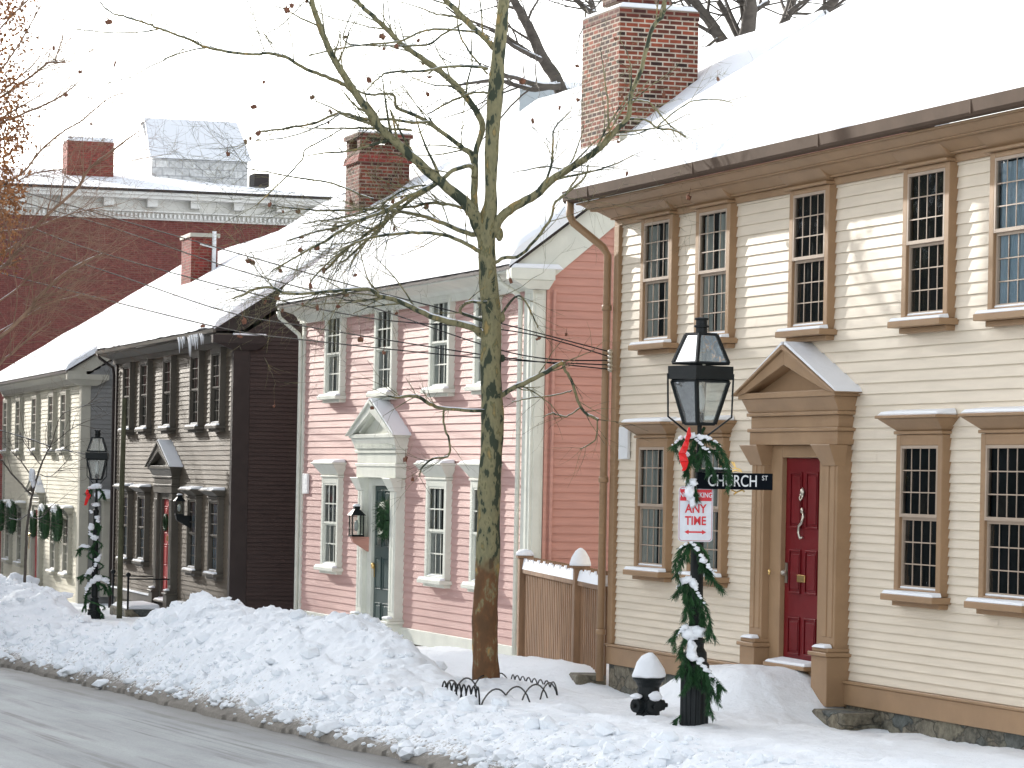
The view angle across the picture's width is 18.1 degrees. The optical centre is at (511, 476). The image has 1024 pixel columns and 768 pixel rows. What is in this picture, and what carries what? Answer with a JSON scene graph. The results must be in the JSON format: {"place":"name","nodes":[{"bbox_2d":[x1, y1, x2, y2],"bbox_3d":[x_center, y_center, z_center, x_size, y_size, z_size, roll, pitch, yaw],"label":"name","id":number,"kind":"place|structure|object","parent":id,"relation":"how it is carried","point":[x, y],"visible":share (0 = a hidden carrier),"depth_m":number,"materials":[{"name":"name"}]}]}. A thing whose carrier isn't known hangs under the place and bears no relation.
{"place":"outdoors","nodes":[
{"label":"outdoors","id":0,"kind":"place"},
{"bbox_2d":[0,667,424,767],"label":"road","id":1,"kind":"structure","parent":0,"point":[46,722],"depth_m":29.64,"materials":[{"name":"grey asphalt"}]},
{"bbox_2d":[0,0,1022,195],"label":"sky","id":2,"kind":"structure","parent":0,"point":[213,27],"materials":[{"name":"white"}]},
{"bbox_2d":[478,79,581,137],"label":"white building","id":3,"kind":"structure","parent":0,"point":[511,97],"depth_m":135.25,"materials":[{"name":"grey"}]},
{"bbox_3d":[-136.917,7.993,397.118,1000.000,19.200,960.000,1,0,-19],"label":"ground","id":4,"kind":"structure","parent":0,"visible":0},
{"bbox_2d":[85,430,108,618],"bbox_3d":[-7.768,1.381,60.000,0.443,4.511,0.427,1,0,0],"label":"street lamp","id":5,"kind":"object","parent":4,"relation":"on","point":[93,613],"visible":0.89,"depth_m":59.94,"materials":[{"name":"black metal"}]},
{"bbox_2d":[74,483,112,618],"bbox_3d":[-7.766,1.457,59.954,0.746,2.663,0.529,1,0,0],"label":"pine garland","id":6,"kind":"object","parent":5,"relation":"attached to","point":[89,571],"visible":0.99,"depth_m":59.81,"materials":[{"name":"green plant"}]},
{"bbox_2d":[84,489,90,504],"bbox_3d":[-7.879,0.388,59.745,0.123,0.300,0.046,1,0,0],"label":"ribbon bow","id":7,"kind":"object","parent":6,"relation":"attached to","point":[88,495],"visible":1,"depth_m":59.73,"materials":[{"name":"red fabric"}]},
{"bbox_2d":[0,231,277,603],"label":"grey house","id":8,"kind":"structure","parent":4,"relation":"on","point":[59,567],"depth_m":75.77,"materials":[{"name":"grey paint"}]},
{"bbox_2d":[0,498,5,530],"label":"window wreath","id":9,"kind":"object","parent":8,"relation":"attached to","point":[2,515],"depth_m":84.01,"materials":[{"name":"green plant"}]},
{"bbox_2d":[0,399,10,455],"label":"window","id":10,"kind":"structure","parent":8,"relation":"in","point":[6,402],"depth_m":84.89,"materials":[{"name":"beige glass"}]},
{"bbox_2d":[1,499,12,563],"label":"window","id":11,"kind":"structure","parent":8,"relation":"in","point":[7,559],"depth_m":84.15,"materials":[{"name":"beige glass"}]},
{"bbox_2d":[3,498,18,536],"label":"window wreath","id":12,"kind":"object","parent":8,"relation":"attached to","point":[11,526],"depth_m":81.65,"materials":[{"name":"green plant"}]},
{"bbox_2d":[11,397,23,454],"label":"window","id":13,"kind":"structure","parent":8,"relation":"in","point":[18,421],"depth_m":82.34,"materials":[{"name":"beige glass"}]},
{"bbox_2d":[12,500,26,566],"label":"window","id":14,"kind":"structure","parent":8,"relation":"in","point":[20,544],"depth_m":81.56,"materials":[{"name":"beige glass"}]},
{"bbox_2d":[28,510,36,548],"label":"door wreath","id":15,"kind":"object","parent":8,"relation":"attached to","point":[32,532],"depth_m":78.79,"materials":[{"name":"green plant"}]},
{"bbox_2d":[26,394,40,454],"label":"window","id":16,"kind":"structure","parent":8,"relation":"in","point":[35,399],"depth_m":79.27,"materials":[{"name":"beige glass"}]},
{"bbox_2d":[35,510,37,577],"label":"door","id":17,"kind":"structure","parent":8,"relation":"in","point":[36,510],"depth_m":79.24,"materials":[{"name":"red paint"}]},
{"bbox_2d":[35,501,51,541],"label":"window wreath","id":18,"kind":"object","parent":8,"relation":"attached to","point":[44,531],"depth_m":75.65,"materials":[{"name":"green plant"}]},
{"bbox_2d":[43,392,56,454],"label":"window","id":19,"kind":"structure","parent":8,"relation":"in","point":[52,398],"depth_m":76.37,"materials":[{"name":"beige glass"}]},
{"bbox_2d":[45,503,59,575],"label":"window","id":20,"kind":"structure","parent":8,"relation":"in","point":[53,570],"depth_m":75.74,"materials":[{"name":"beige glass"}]},
{"bbox_2d":[49,503,65,545],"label":"window wreath","id":21,"kind":"object","parent":8,"relation":"attached to","point":[58,519],"depth_m":73.58,"materials":[{"name":"green plant"}]},
{"bbox_2d":[55,390,69,454],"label":"window","id":22,"kind":"structure","parent":8,"relation":"in","point":[65,394],"depth_m":74.31,"materials":[{"name":"beige glass"}]},
{"bbox_2d":[57,505,73,578],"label":"window","id":23,"kind":"structure","parent":8,"relation":"in","point":[66,573],"depth_m":73.48,"materials":[{"name":"beige glass"}]},
{"bbox_2d":[0,0,289,410],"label":"leafy tree","id":24,"kind":"object","parent":4,"relation":"on","point":[6,138],"visible":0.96,"depth_m":49.99,"materials":[{"name":"brown plant"}]},
{"bbox_2d":[0,118,334,568],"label":"brick building","id":25,"kind":"structure","parent":4,"relation":"on","point":[176,206],"depth_m":110.54,"materials":[{"name":"brick"}]},
{"bbox_2d":[95,130,464,616],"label":"brown house","id":26,"kind":"structure","parent":4,"relation":"on","point":[211,432],"depth_m":59.84,"materials":[{"name":"paint"}]},
{"bbox_2d":[112,483,133,563],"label":"window","id":27,"kind":"structure","parent":26,"relation":"in","point":[128,492],"depth_m":66.47,"materials":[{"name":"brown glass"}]},
{"bbox_2d":[117,362,135,434],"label":"window","id":28,"kind":"structure","parent":26,"relation":"in","point":[128,382],"depth_m":66.52,"materials":[{"name":"brown glass"}]},
{"bbox_2d":[129,484,151,566],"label":"window","id":29,"kind":"structure","parent":26,"relation":"in","point":[143,491],"depth_m":64.71,"materials":[{"name":"brown glass"}]},
{"bbox_2d":[134,359,153,434],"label":"window","id":30,"kind":"structure","parent":26,"relation":"in","point":[144,427],"depth_m":64.88,"materials":[{"name":"brown glass"}]},
{"bbox_2d":[162,512,168,531],"bbox_3d":[-6.733,0.886,62.578,0.121,0.392,0.399,1,0,-17],"label":"door wreath","id":31,"kind":"object","parent":26,"relation":"attached to","point":[165,522],"depth_m":62.49,"materials":[{"name":"green plant"}]},
{"bbox_2d":[163,499,168,588],"bbox_3d":[-6.699,1.417,62.592,0.048,1.940,0.910,1,0,-17],"label":"door","id":32,"kind":"structure","parent":26,"relation":"in","point":[166,505],"depth_m":62.78,"materials":[{"name":"red paint"}]},
{"bbox_2d":[157,355,176,433],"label":"window","id":33,"kind":"structure","parent":26,"relation":"in","point":[169,366],"depth_m":62.49,"materials":[{"name":"brown glass"}]},
{"bbox_2d":[173,493,192,528],"bbox_3d":[-6.156,0.658,60.289,0.362,0.684,0.204,1,0,-17],"label":"wall lantern","id":34,"kind":"object","parent":26,"relation":"attached to","point":[186,521],"depth_m":60.24,"materials":[{"name":"black metal"}]},
{"bbox_2d":[178,486,202,575],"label":"window","id":35,"kind":"structure","parent":26,"relation":"in","point":[193,536],"depth_m":59.67,"materials":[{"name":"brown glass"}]},
{"bbox_2d":[184,350,204,432],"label":"window","id":36,"kind":"structure","parent":26,"relation":"in","point":[196,373],"depth_m":59.84,"materials":[{"name":"clear glass"}]},
{"bbox_2d":[199,487,225,579],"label":"window","id":37,"kind":"structure","parent":26,"relation":"in","point":[215,495],"depth_m":57.86,"materials":[{"name":"brown glass"}]},
{"bbox_2d":[204,347,226,431],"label":"window","id":38,"kind":"structure","parent":26,"relation":"in","point":[218,367],"depth_m":57.98,"materials":[{"name":"brown glass"}]},
{"bbox_2d":[292,0,603,203],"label":"bare tree","id":39,"kind":"object","parent":4,"relation":"on","point":[541,56],"visible":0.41,"depth_m":62.22,"materials":[{"name":"brown plant"}]},
{"bbox_2d":[0,574,1023,767],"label":"snow bank","id":40,"kind":"structure","parent":4,"relation":"on","point":[765,709],"depth_m":31.78,"materials":[{"name":"white snow"}]},
{"bbox_2d":[7,572,22,583],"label":"snowy shrub","id":41,"kind":"object","parent":40,"relation":"on","point":[17,576],"visible":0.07,"depth_m":69.87,"materials":[{"name":"white snow"}]},
{"bbox_2d":[26,575,39,584],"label":"snowy shrub","id":42,"kind":"object","parent":40,"relation":"on","point":[29,578],"visible":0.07,"depth_m":69.90,"materials":[{"name":"white snow"}]},
{"bbox_2d":[0,329,133,582],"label":"young tree","id":43,"kind":"object","parent":40,"relation":"on","point":[32,479],"visible":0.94,"depth_m":62.99,"materials":[{"name":"brown plant"}]},
{"bbox_2d":[116,398,126,618],"bbox_3d":[-7.343,0.830,60.502,0.111,4.601,0.102,1,0,-22],"label":"mossy post","id":44,"kind":"object","parent":40,"relation":"on","point":[121,519],"visible":0.79,"depth_m":60.46,"materials":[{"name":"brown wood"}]},
{"bbox_2d":[0,0,798,679],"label":"plane tree","id":45,"kind":"object","parent":40,"relation":"on","point":[488,220],"visible":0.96,"depth_m":33.89,"materials":[{"name":"brown plant"}]},
{"bbox_2d":[0,578,839,767],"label":"snow clods","id":46,"kind":"object","parent":40,"relation":"on","point":[405,749],"visible":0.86,"depth_m":30.69,"materials":[{"name":"white snow"}]},
{"bbox_2d":[442,673,557,704],"bbox_3d":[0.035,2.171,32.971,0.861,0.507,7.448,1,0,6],"label":"tree guard","id":47,"kind":"object","parent":40,"relation":"on","point":[455,684],"visible":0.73,"depth_m":31.10,"materials":[{"name":"black metal"}]},
{"bbox_2d":[630,652,667,715],"bbox_3d":[1.247,2.119,29.287,0.328,1.036,0.324,1,0,10],"label":"fire hydrant","id":48,"kind":"object","parent":40,"relation":"on","point":[648,675],"visible":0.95,"depth_m":29.19,"materials":[{"name":"black metal"}]},
{"bbox_2d":[516,548,607,684],"bbox_3d":[0.575,1.879,39.838,0.421,2.064,6.556,1,0,-6],"label":"picket fence","id":49,"kind":"object","parent":4,"relation":"on","point":[557,612],"visible":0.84,"depth_m":39.85,"materials":[{"name":"brown wood"}]},
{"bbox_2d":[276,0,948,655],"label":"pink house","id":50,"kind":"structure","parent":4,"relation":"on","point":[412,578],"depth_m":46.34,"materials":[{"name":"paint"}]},
{"bbox_2d":[311,459,346,574],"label":"window","id":51,"kind":"structure","parent":50,"relation":"in","point":[332,495],"depth_m":52.10,"materials":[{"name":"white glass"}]},
{"bbox_2d":[317,311,346,402],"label":"window","id":52,"kind":"structure","parent":50,"relation":"in","point":[333,392],"depth_m":52.13,"materials":[{"name":"clear glass"}]},
{"bbox_2d":[348,504,368,551],"bbox_3d":[-2.353,0.815,50.034,0.380,0.780,0.240,1,0,-19],"label":"wall lantern","id":53,"kind":"object","parent":50,"relation":"attached to","point":[361,541],"depth_m":49.98,"materials":[{"name":"black metal"}]},
{"bbox_2d":[371,496,389,543],"bbox_3d":[-1.927,0.657,48.984,0.333,0.780,0.772,1,0,-19],"label":"door wreath","id":54,"kind":"object","parent":50,"relation":"attached to","point":[382,517],"depth_m":48.88,"materials":[{"name":"green plant"}]},
{"bbox_2d":[371,486,389,620],"bbox_3d":[-2.005,1.242,49.467,0.089,2.190,0.950,1,0,-19],"label":"door","id":55,"kind":"structure","parent":50,"relation":"in","point":[380,565],"depth_m":49.56,"materials":[{"name":"green paint"}]},
{"bbox_2d":[366,305,398,399],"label":"window","id":56,"kind":"structure","parent":50,"relation":"in","point":[385,366],"depth_m":49.48,"materials":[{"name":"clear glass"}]},
{"bbox_2d":[413,459,455,588],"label":"window","id":57,"kind":"structure","parent":50,"relation":"in","point":[437,561],"depth_m":46.72,"materials":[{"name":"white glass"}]},
{"bbox_2d":[420,295,455,396],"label":"window","id":58,"kind":"structure","parent":50,"relation":"in","point":[441,371],"depth_m":46.78,"materials":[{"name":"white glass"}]},
{"bbox_2d":[457,459,502,591],"bbox_3d":[-0.454,0.691,44.804,0.275,1.860,1.290,1,0,-19],"label":"window","id":59,"kind":"structure","parent":50,"relation":"in","point":[473,464],"depth_m":45.17,"materials":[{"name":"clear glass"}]},
{"bbox_2d":[464,290,502,394],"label":"window","id":60,"kind":"structure","parent":50,"relation":"in","point":[475,388],"depth_m":45.17,"materials":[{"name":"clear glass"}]},
{"bbox_2d":[667,317,733,725],"bbox_3d":[1.610,0.702,28.000,0.414,4.177,0.432,1,0,-35],"label":"street lamp","id":61,"kind":"object","parent":4,"relation":"on","point":[700,355],"visible":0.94,"depth_m":27.93,"materials":[{"name":"black metal"}]},
{"bbox_2d":[679,427,690,470],"bbox_3d":[1.489,-0.237,27.745,0.106,0.379,0.046,1,0,0],"label":"ribbon bow","id":62,"kind":"object","parent":61,"relation":"attached to","point":[683,458],"visible":1,"depth_m":27.73,"materials":[{"name":"red fabric"}]},
{"bbox_2d":[678,486,712,541],"bbox_3d":[1.588,0.326,27.892,0.300,0.478,0.080,1,0,-3],"label":"parking sign","id":63,"kind":"object","parent":61,"relation":"attached to","point":[695,523],"visible":1,"depth_m":27.86,"materials":[{"name":"white metal"}]},
{"bbox_2d":[665,427,733,725],"bbox_3d":[1.609,0.930,27.874,0.595,2.734,0.528,1,0,0],"label":"pine garland","id":64,"kind":"object","parent":61,"relation":"attached to","point":[689,633],"visible":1,"depth_m":27.80,"materials":[{"name":"green plant"}]},
{"bbox_2d":[697,462,772,494],"bbox_3d":[1.930,0.016,27.863,0.655,0.292,0.048,1,0,-2],"label":"street name sign","id":65,"kind":"object","parent":61,"relation":"attached to","point":[752,481],"visible":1,"depth_m":27.85,"materials":[{"name":"black metal"}]},
{"bbox_2d":[672,0,836,47],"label":"bare tree","id":66,"kind":"object","parent":4,"relation":"on","point":[749,9],"visible":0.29,"depth_m":66.05,"materials":[{"name":"brown plant"}]},
{"bbox_2d":[562,0,1023,749],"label":"cream house","id":67,"kind":"structure","parent":4,"relation":"on","point":[858,302],"depth_m":30.55,"materials":[{"name":"paint"}]},
{"bbox_2d":[607,349,612,371],"bbox_3d":[1.102,-1.303,36.201,0.061,0.260,0.062,1,0,0],"label":"wire bracket","id":68,"kind":"object","parent":67,"relation":"attached to","point":[610,360],"visible":1,"depth_m":36.18,"materials":[{"name":"white ceramic"}]},
{"bbox_2d":[2,273,607,364],"bbox_3d":[-6.265,-3.320,56.135,0.509,3.860,42.534,1,0,-20],"label":"overhead wire","id":69,"kind":"object","parent":68,"relation":"attached to","point":[312,340],"visible":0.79,"depth_m":46.58,"materials":[{"name":"black"}]},
{"bbox_2d":[2,185,607,351],"bbox_3d":[-6.184,-4.381,55.632,0.438,5.689,41.548,1,0,-21],"label":"overhead wire","id":70,"kind":"object","parent":68,"relation":"attached to","point":[317,275],"visible":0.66,"depth_m":47.26,"materials":[{"name":"black"}]},
{"bbox_2d":[4,197,606,360],"bbox_3d":[-6.216,-4.250,56.154,0.489,5.624,42.546,1,0,-20],"label":"overhead wire","id":71,"kind":"object","parent":68,"relation":"attached to","point":[328,295],"visible":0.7,"depth_m":46.27,"materials":[{"name":"black"}]},
{"bbox_2d":[4,239,607,369],"bbox_3d":[-6.187,-3.682,56.164,0.675,4.686,42.539,1,0,-20],"label":"overhead wire","id":72,"kind":"object","parent":68,"relation":"attached to","point":[315,327],"visible":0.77,"depth_m":46.49,"materials":[{"name":"black"}]},
{"bbox_2d":[18,222,607,355],"bbox_3d":[-6.185,-4.013,55.631,0.437,5.061,41.543,1,0,-21],"label":"overhead wire","id":73,"kind":"object","parent":68,"relation":"attached to","point":[329,310],"visible":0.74,"depth_m":45.03,"materials":[{"name":"black"}]},
{"bbox_2d":[619,417,677,581],"bbox_3d":[1.496,0.244,35.206,0.265,1.790,1.245,1,0,-19],"label":"window","id":74,"kind":"structure","parent":67,"relation":"in","point":[654,472],"depth_m":35.19,"materials":[{"name":"paint"}]},
{"bbox_2d":[628,200,679,354],"bbox_3d":[1.554,-2.176,35.179,0.261,1.670,1.055,1,0,-19],"label":"window","id":75,"kind":"structure","parent":67,"relation":"in","point":[659,268],"depth_m":35.19,"materials":[{"name":"paint"}]},
{"bbox_2d":[671,415,736,587],"bbox_3d":[2.000,0.253,33.740,0.265,1.790,1.245,1,0,-19],"label":"window","id":76,"kind":"structure","parent":67,"relation":"in","point":[717,547],"depth_m":33.35,"materials":[{"name":"paint"}]},
{"bbox_2d":[685,188,737,348],"bbox_3d":[2.074,-2.166,33.665,0.261,1.670,1.055,1,0,-19],"label":"window","id":77,"kind":"structure","parent":67,"relation":"in","point":[715,247],"depth_m":33.64,"materials":[{"name":"paint"}]},
{"bbox_2d":[781,458,819,660],"bbox_3d":[2.827,0.819,31.469,0.094,2.000,0.890,1,0,-19],"label":"door","id":78,"kind":"structure","parent":67,"relation":"in","point":[800,572],"depth_m":31.51,"materials":[{"name":"red paint"}]},
{"bbox_2d":[775,168,837,341],"bbox_3d":[2.869,-2.150,31.359,0.261,1.670,1.055,1,0,-19],"label":"window","id":79,"kind":"structure","parent":67,"relation":"in","point":[813,201],"depth_m":31.37,"materials":[{"name":"paint"}]},
{"bbox_2d":[875,408,958,609],"bbox_3d":[3.637,0.285,28.984,0.265,1.790,1.245,1,0,-19],"label":"window","id":80,"kind":"structure","parent":67,"relation":"in","point":[923,440],"depth_m":28.97,"materials":[{"name":"paint"}]},
{"bbox_2d":[887,144,958,333],"bbox_3d":[3.699,-2.134,28.947,0.261,1.670,1.055,1,0,-19],"label":"window","id":81,"kind":"structure","parent":67,"relation":"in","point":[930,179],"depth_m":28.95,"materials":[{"name":"paint"}]},
{"bbox_2d":[958,406,1023,617],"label":"window","id":82,"kind":"structure","parent":67,"relation":"in","point":[1001,523],"depth_m":27.54,"materials":[{"name":"paint"}]},
{"bbox_2d":[973,127,1023,326],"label":"window","id":83,"kind":"structure","parent":67,"relation":"in","point":[1005,302],"depth_m":27.53,"materials":[{"name":"glass"}]},
{"bbox_2d":[778,0,999,112],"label":"bare tree","id":84,"kind":"object","parent":4,"relation":"on","point":[791,8],"visible":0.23,"depth_m":70.06,"materials":[{"name":"brown plant"}]}
]}

